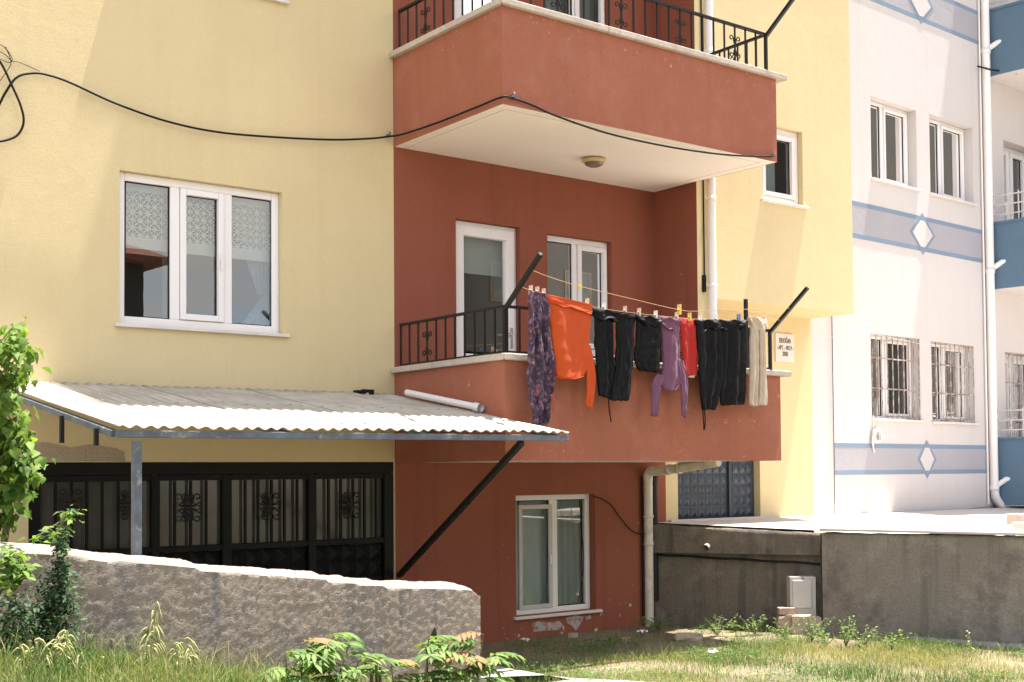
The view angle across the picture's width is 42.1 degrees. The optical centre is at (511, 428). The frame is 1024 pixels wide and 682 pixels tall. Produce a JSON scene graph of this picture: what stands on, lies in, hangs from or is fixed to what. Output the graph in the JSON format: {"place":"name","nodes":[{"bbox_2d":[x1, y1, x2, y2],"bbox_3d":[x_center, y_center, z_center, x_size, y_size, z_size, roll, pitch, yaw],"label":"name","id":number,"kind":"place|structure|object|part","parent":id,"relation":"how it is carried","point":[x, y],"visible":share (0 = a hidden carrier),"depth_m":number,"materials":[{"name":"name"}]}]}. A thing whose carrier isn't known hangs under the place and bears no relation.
{"place":"outdoors","nodes":[
{"label":"outdoors","id":0,"kind":"place"},
{"bbox_2d":[0,530,1023,681],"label":"ground","id":1,"kind":"structure","parent":0,"point":[526,650],"depth_m":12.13,"materials":[{"name":"green plant"}]},
{"bbox_2d":[0,591,50,665],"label":"trailing weed","id":2,"kind":"object","parent":1,"relation":"on","point":[12,615],"visible":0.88,"depth_m":7.19,"materials":[{"name":"green plant"}]},
{"bbox_2d":[0,314,55,541],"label":"young maple","id":3,"kind":"object","parent":1,"relation":"on","point":[17,475],"visible":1,"depth_m":8.01,"materials":[{"name":"green plant"}]},
{"bbox_2d":[8,638,72,673],"bbox_3d":[-2.484,1.228,7.007,0.334,0.255,0.154,1,-2,-39],"label":"tall weed","id":4,"kind":"object","parent":1,"relation":"on","point":[42,642],"visible":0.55,"depth_m":6.98,"materials":[{"name":"plant"}]},
{"bbox_2d":[16,508,91,658],"bbox_3d":[-2.583,0.992,7.389,0.481,1.089,0.358,0,-2,-22],"label":"trailing weed","id":5,"kind":"object","parent":1,"relation":"on","point":[63,574],"visible":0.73,"depth_m":7.40,"materials":[{"name":"green plant"}]},
{"bbox_2d":[42,629,87,670],"bbox_3d":[-2.393,1.224,7.118,0.298,0.299,0.146,1,-2,-39],"label":"tall weed","id":6,"kind":"object","parent":1,"relation":"on","point":[59,638],"visible":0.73,"depth_m":7.10,"materials":[{"name":"plant"}]},
{"bbox_2d":[110,638,113,662],"bbox_3d":[-2.205,1.255,7.337,0.032,0.187,0.020,1,-2,-39],"label":"seed head","id":7,"kind":"object","parent":1,"relation":"on","point":[111,642],"visible":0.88,"depth_m":7.33},
{"bbox_2d":[147,645,149,663],"bbox_3d":[-2.037,1.305,7.470,0.032,0.172,0.020,1,-2,-39],"label":"seed head","id":8,"kind":"object","parent":1,"relation":"on","point":[148,647],"visible":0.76,"depth_m":7.46},
{"bbox_2d":[131,601,166,666],"bbox_3d":[-2.087,1.214,7.639,0.192,0.430,0.214,0,-2,-2],"label":"tall weed","id":9,"kind":"object","parent":1,"relation":"on","point":[155,648],"visible":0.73,"depth_m":7.65,"materials":[{"name":"plant"}]},
{"bbox_2d":[165,637,200,678],"bbox_3d":[-1.892,1.352,7.706,0.148,0.274,0.250,-2,-3,44],"label":"tall weed","id":10,"kind":"object","parent":1,"relation":"on","point":[187,652],"visible":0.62,"depth_m":7.70,"materials":[{"name":"plant"}]},
{"bbox_2d":[0,542,480,681],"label":"rough wall","id":11,"kind":"structure","parent":1,"relation":"on","point":[246,609],"depth_m":8.48,"materials":[{"name":"grey stone"}]},
{"bbox_2d":[0,544,41,596],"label":"ivy tuft","id":12,"kind":"object","parent":11,"relation":"attached to","point":[17,575],"visible":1,"depth_m":7.28,"materials":[{"name":"green plant"}]},
{"bbox_2d":[18,504,86,550],"bbox_3d":[-2.612,0.571,7.591,0.313,0.276,0.369,1,-2,-39],"label":"leafy sprig","id":13,"kind":"object","parent":11,"relation":"on","point":[44,529],"visible":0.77,"depth_m":7.56,"materials":[{"name":"green plant"}]},
{"bbox_2d":[0,381,568,577],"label":"canopy","id":14,"kind":"object","parent":1,"relation":"on","point":[269,413],"visible":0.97,"depth_m":9.83,"materials":[{"name":"grey metal"}]},
{"bbox_2d":[353,389,373,393],"bbox_3d":[-1.354,-0.335,12.176,0.190,0.040,0.080,1,-2,-39],"label":"scrap piece","id":15,"kind":"object","parent":14,"relation":"on","point":[365,391],"visible":0.98,"depth_m":12.14,"materials":[{"name":"black rubber"}]},
{"bbox_2d":[404,389,483,411],"bbox_3d":[-0.609,-0.243,11.679,0.076,0.254,1.111,1,-2,-39],"label":"plastic pipe","id":16,"kind":"object","parent":14,"relation":"on","point":[476,407],"visible":1,"depth_m":11.59,"materials":[{"name":"white plastic"}]},
{"bbox_2d":[254,632,406,681],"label":"seedling","id":17,"kind":"object","parent":1,"relation":"on","point":[322,653],"visible":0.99,"depth_m":7.83,"materials":[{"name":"green plant"}]},
{"bbox_2d":[370,662,381,681],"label":"cut stump","id":18,"kind":"object","parent":1,"relation":"on","point":[378,678],"visible":0.71,"depth_m":8.16,"materials":[{"name":"brown wood"}]},
{"bbox_2d":[0,0,853,642],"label":"apartment building","id":19,"kind":"structure","parent":1,"relation":"on","point":[138,248],"depth_m":12.23,"materials":[{"name":"yellow paint"}]},
{"bbox_2d":[0,60,24,141],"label":"utility cable","id":20,"kind":"object","parent":19,"relation":"attached to","point":[21,108],"visible":1,"depth_m":10.31,"materials":[{"name":"black rubber"}]},
{"bbox_2d":[0,44,39,80],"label":"wire","id":21,"kind":"object","parent":19,"relation":"attached to","point":[12,61],"visible":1,"depth_m":10.33,"materials":[{"name":"black rubber"}]},
{"bbox_2d":[115,172,289,337],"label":"window","id":22,"kind":"structure","parent":19,"relation":"in","point":[194,256],"depth_m":11.58,"materials":[{"name":"white plastic"}]},
{"bbox_2d":[268,0,289,4],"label":"window","id":23,"kind":"structure","parent":19,"relation":"in","point":[286,2],"depth_m":11.85,"materials":[{"name":"white plastic"}]},
{"bbox_2d":[0,72,774,156],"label":"utility cable","id":24,"kind":"object","parent":19,"relation":"attached to","point":[281,137],"visible":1,"depth_m":11.57,"materials":[{"name":"black rubber"}]},
{"bbox_2d":[454,0,490,19],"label":"balcony door","id":25,"kind":"structure","parent":19,"relation":"in","point":[457,3],"depth_m":13.29,"materials":[{"name":"white plastic"}]},
{"bbox_2d":[456,220,515,358],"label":"balcony door","id":26,"kind":"structure","parent":19,"relation":"in","point":[481,249],"depth_m":13.42,"materials":[{"name":"white plastic"}]},
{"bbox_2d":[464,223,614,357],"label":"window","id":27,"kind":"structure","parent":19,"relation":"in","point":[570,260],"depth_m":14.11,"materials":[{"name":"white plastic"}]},
{"bbox_2d":[513,494,602,619],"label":"window","id":28,"kind":"structure","parent":19,"relation":"in","point":[549,547],"depth_m":13.80,"materials":[{"name":"white plastic"}]},
{"bbox_2d":[545,0,604,24],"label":"window","id":29,"kind":"structure","parent":19,"relation":"in","point":[577,5],"depth_m":14.40,"materials":[{"name":"white plastic"}]},
{"bbox_2d":[578,500,583,600],"bbox_3d":[0.720,1.291,13.960,0.093,1.072,0.007,1,-2,-39],"label":"curtain","id":30,"kind":"object","parent":19,"relation":"hanging from","point":[583,550],"visible":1,"depth_m":13.97,"materials":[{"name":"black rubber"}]},
{"bbox_2d":[582,157,605,167],"bbox_3d":[0.808,-2.610,13.103,0.234,0.078,0.234,1,-2,-39],"label":"ceiling lamp","id":31,"kind":"object","parent":19,"relation":"attached to","point":[593,162],"visible":1,"depth_m":13.03,"materials":[{"name":"beige glass"}]},
{"bbox_2d":[593,476,643,622],"bbox_3d":[1.174,1.313,14.224,0.792,1.590,0.024,1,-2,-39],"label":"service cable","id":32,"kind":"object","parent":19,"relation":"attached to","point":[641,534],"visible":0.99,"depth_m":14.39,"materials":[{"name":"black rubber"}]},
{"bbox_2d":[522,287,776,319],"bbox_3d":[1.397,-1.080,12.061,3.414,0.141,0.104,1,-3,-40],"label":"clothesline","id":33,"kind":"object","parent":19,"relation":"attached to","point":[644,314],"visible":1,"depth_m":11.84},
{"bbox_2d":[526,290,557,426],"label":"trousers","id":34,"kind":"object","parent":33,"relation":"hanging from","point":[540,380],"visible":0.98,"depth_m":11.05,"materials":[{"name":"purple fabric"}]},
{"bbox_2d":[546,294,595,408],"bbox_3d":[0.496,-0.641,11.339,0.568,0.955,0.101,1,-2,-39],"label":"orange shirt","id":35,"kind":"object","parent":33,"relation":"hanging from","point":[570,323],"visible":0.99,"depth_m":11.32,"materials":[{"name":"fabric"}]},
{"bbox_2d":[592,308,636,421],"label":"black trousers","id":36,"kind":"object","parent":33,"relation":"hanging from","point":[614,375],"visible":1,"depth_m":11.61,"materials":[{"name":"fabric"}]},
{"bbox_2d":[634,315,662,372],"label":"black shorts","id":37,"kind":"object","parent":33,"relation":"hanging from","point":[647,351],"visible":1,"depth_m":11.88,"materials":[{"name":"fabric"}]},
{"bbox_2d":[650,316,687,417],"bbox_3d":[1.413,-0.554,12.081,0.487,0.920,0.151,1,-2,-39],"label":"mauve hoodie","id":38,"kind":"object","parent":33,"relation":"hanging from","point":[673,376],"visible":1,"depth_m":12.04,"materials":[{"name":"fabric"}]},
{"bbox_2d":[679,318,697,377],"bbox_3d":[1.621,-0.738,12.256,0.252,0.548,0.059,1,-2,-39],"label":"red shirt","id":39,"kind":"object","parent":33,"relation":"hanging from","point":[689,342],"visible":1,"depth_m":12.25,"materials":[{"name":"fabric"}]},
{"bbox_2d":[694,319,746,429],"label":"black trousers","id":40,"kind":"object","parent":33,"relation":"hanging from","point":[721,349],"visible":1,"depth_m":12.49,"materials":[{"name":"fabric"}]},
{"bbox_2d":[747,317,767,406],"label":"beige trousers","id":41,"kind":"object","parent":33,"relation":"hanging from","point":[758,393],"visible":1,"depth_m":12.79,"materials":[{"name":"fabric"}]},
{"bbox_2d":[533,270,784,311],"bbox_3d":[1.480,-1.163,11.951,3.447,0.214,0.106,1,-3,-41],"label":"clothesline","id":42,"kind":"object","parent":19,"relation":"attached to","point":[651,303],"visible":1,"depth_m":11.69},
{"bbox_2d":[677,304,681,314],"bbox_3d":[1.502,-1.066,11.950,0.030,0.094,0.040,1,-2,-39],"label":"clothes peg","id":43,"kind":"object","parent":42,"relation":"attached to","point":[679,308],"visible":1,"depth_m":11.94,"materials":[{"name":"yellow plastic"}]},
{"bbox_2d":[678,461,753,518],"bbox_3d":[2.330,0.709,15.322,1.365,0.875,0.057,1,-2,-39],"label":"metal door","id":44,"kind":"structure","parent":19,"relation":"in","point":[726,490],"depth_m":15.35,"materials":[{"name":"blue metal"}]},
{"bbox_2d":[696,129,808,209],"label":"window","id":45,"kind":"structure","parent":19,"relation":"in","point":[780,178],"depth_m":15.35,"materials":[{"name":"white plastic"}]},
{"bbox_2d":[775,333,793,361],"bbox_3d":[3.284,-0.968,16.017,0.335,0.338,0.022,1,-2,-39],"label":"name plaque","id":46,"kind":"object","parent":19,"relation":"attached to","point":[784,347],"visible":1,"depth_m":16.00,"materials":[{"name":"white stone"}]},
{"bbox_2d":[426,628,436,671],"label":"upright leaf","id":47,"kind":"object","parent":1,"relation":"on","point":[434,633],"visible":0.25,"depth_m":8.68,"materials":[{"name":"green plant"}]},
{"bbox_2d":[358,631,524,681],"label":"seedling","id":48,"kind":"object","parent":1,"relation":"on","point":[478,666],"visible":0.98,"depth_m":8.53,"materials":[{"name":"green plant"}]},
{"bbox_2d":[567,633,577,637],"bbox_3d":[0.614,2.095,13.398,0.111,0.068,0.067,0,-2,-3],"label":"rubble","id":49,"kind":"object","parent":1,"relation":"on","point":[573,635],"visible":0.86,"depth_m":13.37,"materials":[{"name":"stone"}]},
{"bbox_2d":[637,615,676,629],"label":"leafy weed","id":50,"kind":"object","parent":1,"relation":"on","point":[657,625],"visible":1,"depth_m":13.93,"materials":[{"name":"green plant"}]},
{"bbox_2d":[674,632,703,640],"bbox_3d":[1.745,2.078,13.125,0.294,0.116,0.180,0,-2,-5],"label":"rubble","id":51,"kind":"object","parent":1,"relation":"on","point":[681,636],"visible":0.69,"depth_m":13.05,"materials":[{"name":"stone"}]},
{"bbox_2d":[697,614,737,635],"bbox_3d":[2.065,1.981,13.438,0.429,0.233,0.241,1,-2,-39],"label":"leafy weed","id":52,"kind":"object","parent":1,"relation":"on","point":[717,632],"visible":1,"depth_m":13.43,"materials":[{"name":"green plant"}]},
{"bbox_2d":[653,524,822,629],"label":"retaining wall","id":53,"kind":"structure","parent":1,"relation":"on","point":[728,574],"depth_m":14.19,"materials":[{"name":"grey concrete"}]},
{"bbox_2d":[786,576,815,614],"bbox_3d":[3.014,1.754,13.836,0.270,0.425,0.182,0,-2,-2],"label":"meter cabinet","id":54,"kind":"object","parent":53,"relation":"attached to","point":[801,594],"visible":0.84,"depth_m":13.76,"materials":[{"name":"grey plastic"}]},
{"bbox_3d":[3.004,1.705,13.758,0.200,0.319,0.024,0,-2,-2],"label":"door","id":55,"kind":"part","parent":54,"relation":"part of","materials":[{"name":"grey plastic"}]},
{"bbox_2d":[727,619,758,629],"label":"leafy weed","id":56,"kind":"object","parent":1,"relation":"on","point":[737,626],"visible":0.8,"depth_m":13.89,"materials":[{"name":"green plant"}]},
{"bbox_2d":[733,615,765,634],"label":"leafy weed","id":57,"kind":"object","parent":1,"relation":"on","point":[757,626],"visible":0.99,"depth_m":13.48,"materials":[{"name":"green plant"}]},
{"bbox_2d":[766,617,804,637],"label":"leafy weed","id":58,"kind":"object","parent":1,"relation":"on","point":[781,630],"visible":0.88,"depth_m":13.07,"materials":[{"name":"green plant"}]},
{"bbox_2d":[789,614,822,633],"bbox_3d":[3.023,2.059,13.638,0.371,0.301,0.138,0,-2,1],"label":"stone block","id":59,"kind":"object","parent":1,"relation":"on","point":[801,625],"depth_m":13.58,"materials":[{"name":"beige stone"}]},
{"bbox_2d":[799,616,834,640],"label":"leafy weed","id":60,"kind":"object","parent":1,"relation":"on","point":[812,629],"visible":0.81,"depth_m":12.91,"materials":[{"name":"green plant"}]},
{"bbox_2d":[804,628,841,645],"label":"leafy weed","id":61,"kind":"object","parent":1,"relation":"on","point":[824,638],"visible":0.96,"depth_m":12.56,"materials":[{"name":"green plant"}]},
{"bbox_2d":[838,615,855,645],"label":"leafy weed","id":62,"kind":"object","parent":1,"relation":"on","point":[845,639],"visible":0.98,"depth_m":12.45,"materials":[{"name":"green plant"}]},
{"bbox_2d":[848,624,877,648],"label":"leafy weed","id":63,"kind":"object","parent":1,"relation":"on","point":[858,638],"visible":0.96,"depth_m":12.32,"materials":[{"name":"green plant"}]},
{"bbox_2d":[868,629,911,650],"bbox_3d":[3.439,1.939,12.129,0.419,0.209,0.285,-1,-2,6],"label":"leafy weed","id":64,"kind":"object","parent":1,"relation":"on","point":[895,641],"visible":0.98,"depth_m":12.08,"materials":[{"name":"green plant"}]},
{"bbox_2d":[819,528,1023,650],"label":"retaining wall","id":65,"kind":"structure","parent":1,"relation":"on","point":[949,583],"depth_m":12.96,"materials":[{"name":"concrete"}]},
{"bbox_2d":[481,665,568,681],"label":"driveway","id":66,"kind":"structure","parent":0,"point":[513,673],"depth_m":10.71,"materials":[{"name":"concrete"}]},
{"bbox_2d":[503,675,643,681],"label":"path","id":67,"kind":"structure","parent":0,"point":[563,680],"depth_m":10.42,"materials":[{"name":"grey concrete"}]},
{"bbox_2d":[777,614,792,633],"bbox_3d":[2.831,2.029,13.693,0.207,0.238,0.134,0,-2,-2],"label":"stone block","id":68,"kind":"object","parent":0,"point":[782,620],"depth_m":13.63,"materials":[{"name":"stone"}]},
{"bbox_2d":[777,607,795,614],"bbox_3d":[2.828,1.884,13.707,0.170,0.070,0.100,0,-2,-2],"label":"loose brick","id":69,"kind":"object","parent":68,"relation":"on","point":[785,610],"visible":1,"depth_m":13.66,"materials":[{"name":"brown brick"}]},
{"bbox_2d":[658,507,1023,535],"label":"forecourt","id":70,"kind":"structure","parent":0,"point":[988,519],"depth_m":15.38,"materials":[{"name":"concrete"}]},
{"bbox_2d":[811,0,1023,515],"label":"white building","id":71,"kind":"structure","parent":70,"relation":"on","point":[937,143],"depth_m":18.23,"materials":[{"name":"paint"}]},
{"bbox_2d":[872,415,882,452],"bbox_3d":[4.703,0.077,17.140,0.218,0.493,0.084,1,-2,-39],"label":"cable coil","id":72,"kind":"object","parent":71,"relation":"hanging from","point":[880,437],"visible":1,"depth_m":17.11,"materials":[{"name":"white plastic"}]},
{"bbox_2d":[832,329,924,425],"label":"window","id":73,"kind":"structure","parent":71,"relation":"in","point":[885,361],"depth_m":17.62,"materials":[{"name":"white plastic"}]},
{"bbox_2d":[870,100,920,191],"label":"window","id":74,"kind":"structure","parent":71,"relation":"in","point":[889,125],"depth_m":17.89,"materials":[{"name":"white plastic"}]},
{"bbox_2d":[879,103,977,205],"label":"window","id":75,"kind":"structure","parent":71,"relation":"in","point":[947,167],"depth_m":18.88,"materials":[{"name":"white plastic"}]},
{"bbox_2d":[899,342,978,424],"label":"window","id":76,"kind":"structure","parent":71,"relation":"in","point":[948,365],"depth_m":18.59,"materials":[{"name":"white plastic"}]},
{"bbox_2d":[977,65,1016,73],"bbox_3d":[7.591,-5.375,19.004,1.795,0.520,0.316,-1,-2,18],"label":"utility cable","id":77,"kind":"object","parent":71,"relation":"on","point":[988,68],"visible":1,"depth_m":19.19,"materials":[{"name":"black rubber"}]},
{"bbox_2d":[1003,147,1023,219],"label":"window","id":78,"kind":"structure","parent":71,"relation":"in","point":[1013,159],"depth_m":20.36,"materials":[{"name":"white plastic"}]},
{"bbox_2d":[1005,353,1023,436],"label":"window","id":79,"kind":"structure","parent":71,"relation":"in","point":[1014,364],"depth_m":20.03,"materials":[{"name":"white plastic"}]},
{"bbox_2d":[1006,513,1023,524],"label":"kerb block","id":80,"kind":"object","parent":70,"relation":"on","point":[1014,517],"depth_m":14.18,"materials":[{"name":"beige concrete"}]},
{"bbox_2d":[1012,522,1023,530],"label":"kerb block","id":81,"kind":"object","parent":70,"relation":"on","point":[1017,525],"depth_m":13.08,"materials":[{"name":"concrete"}]}
]}

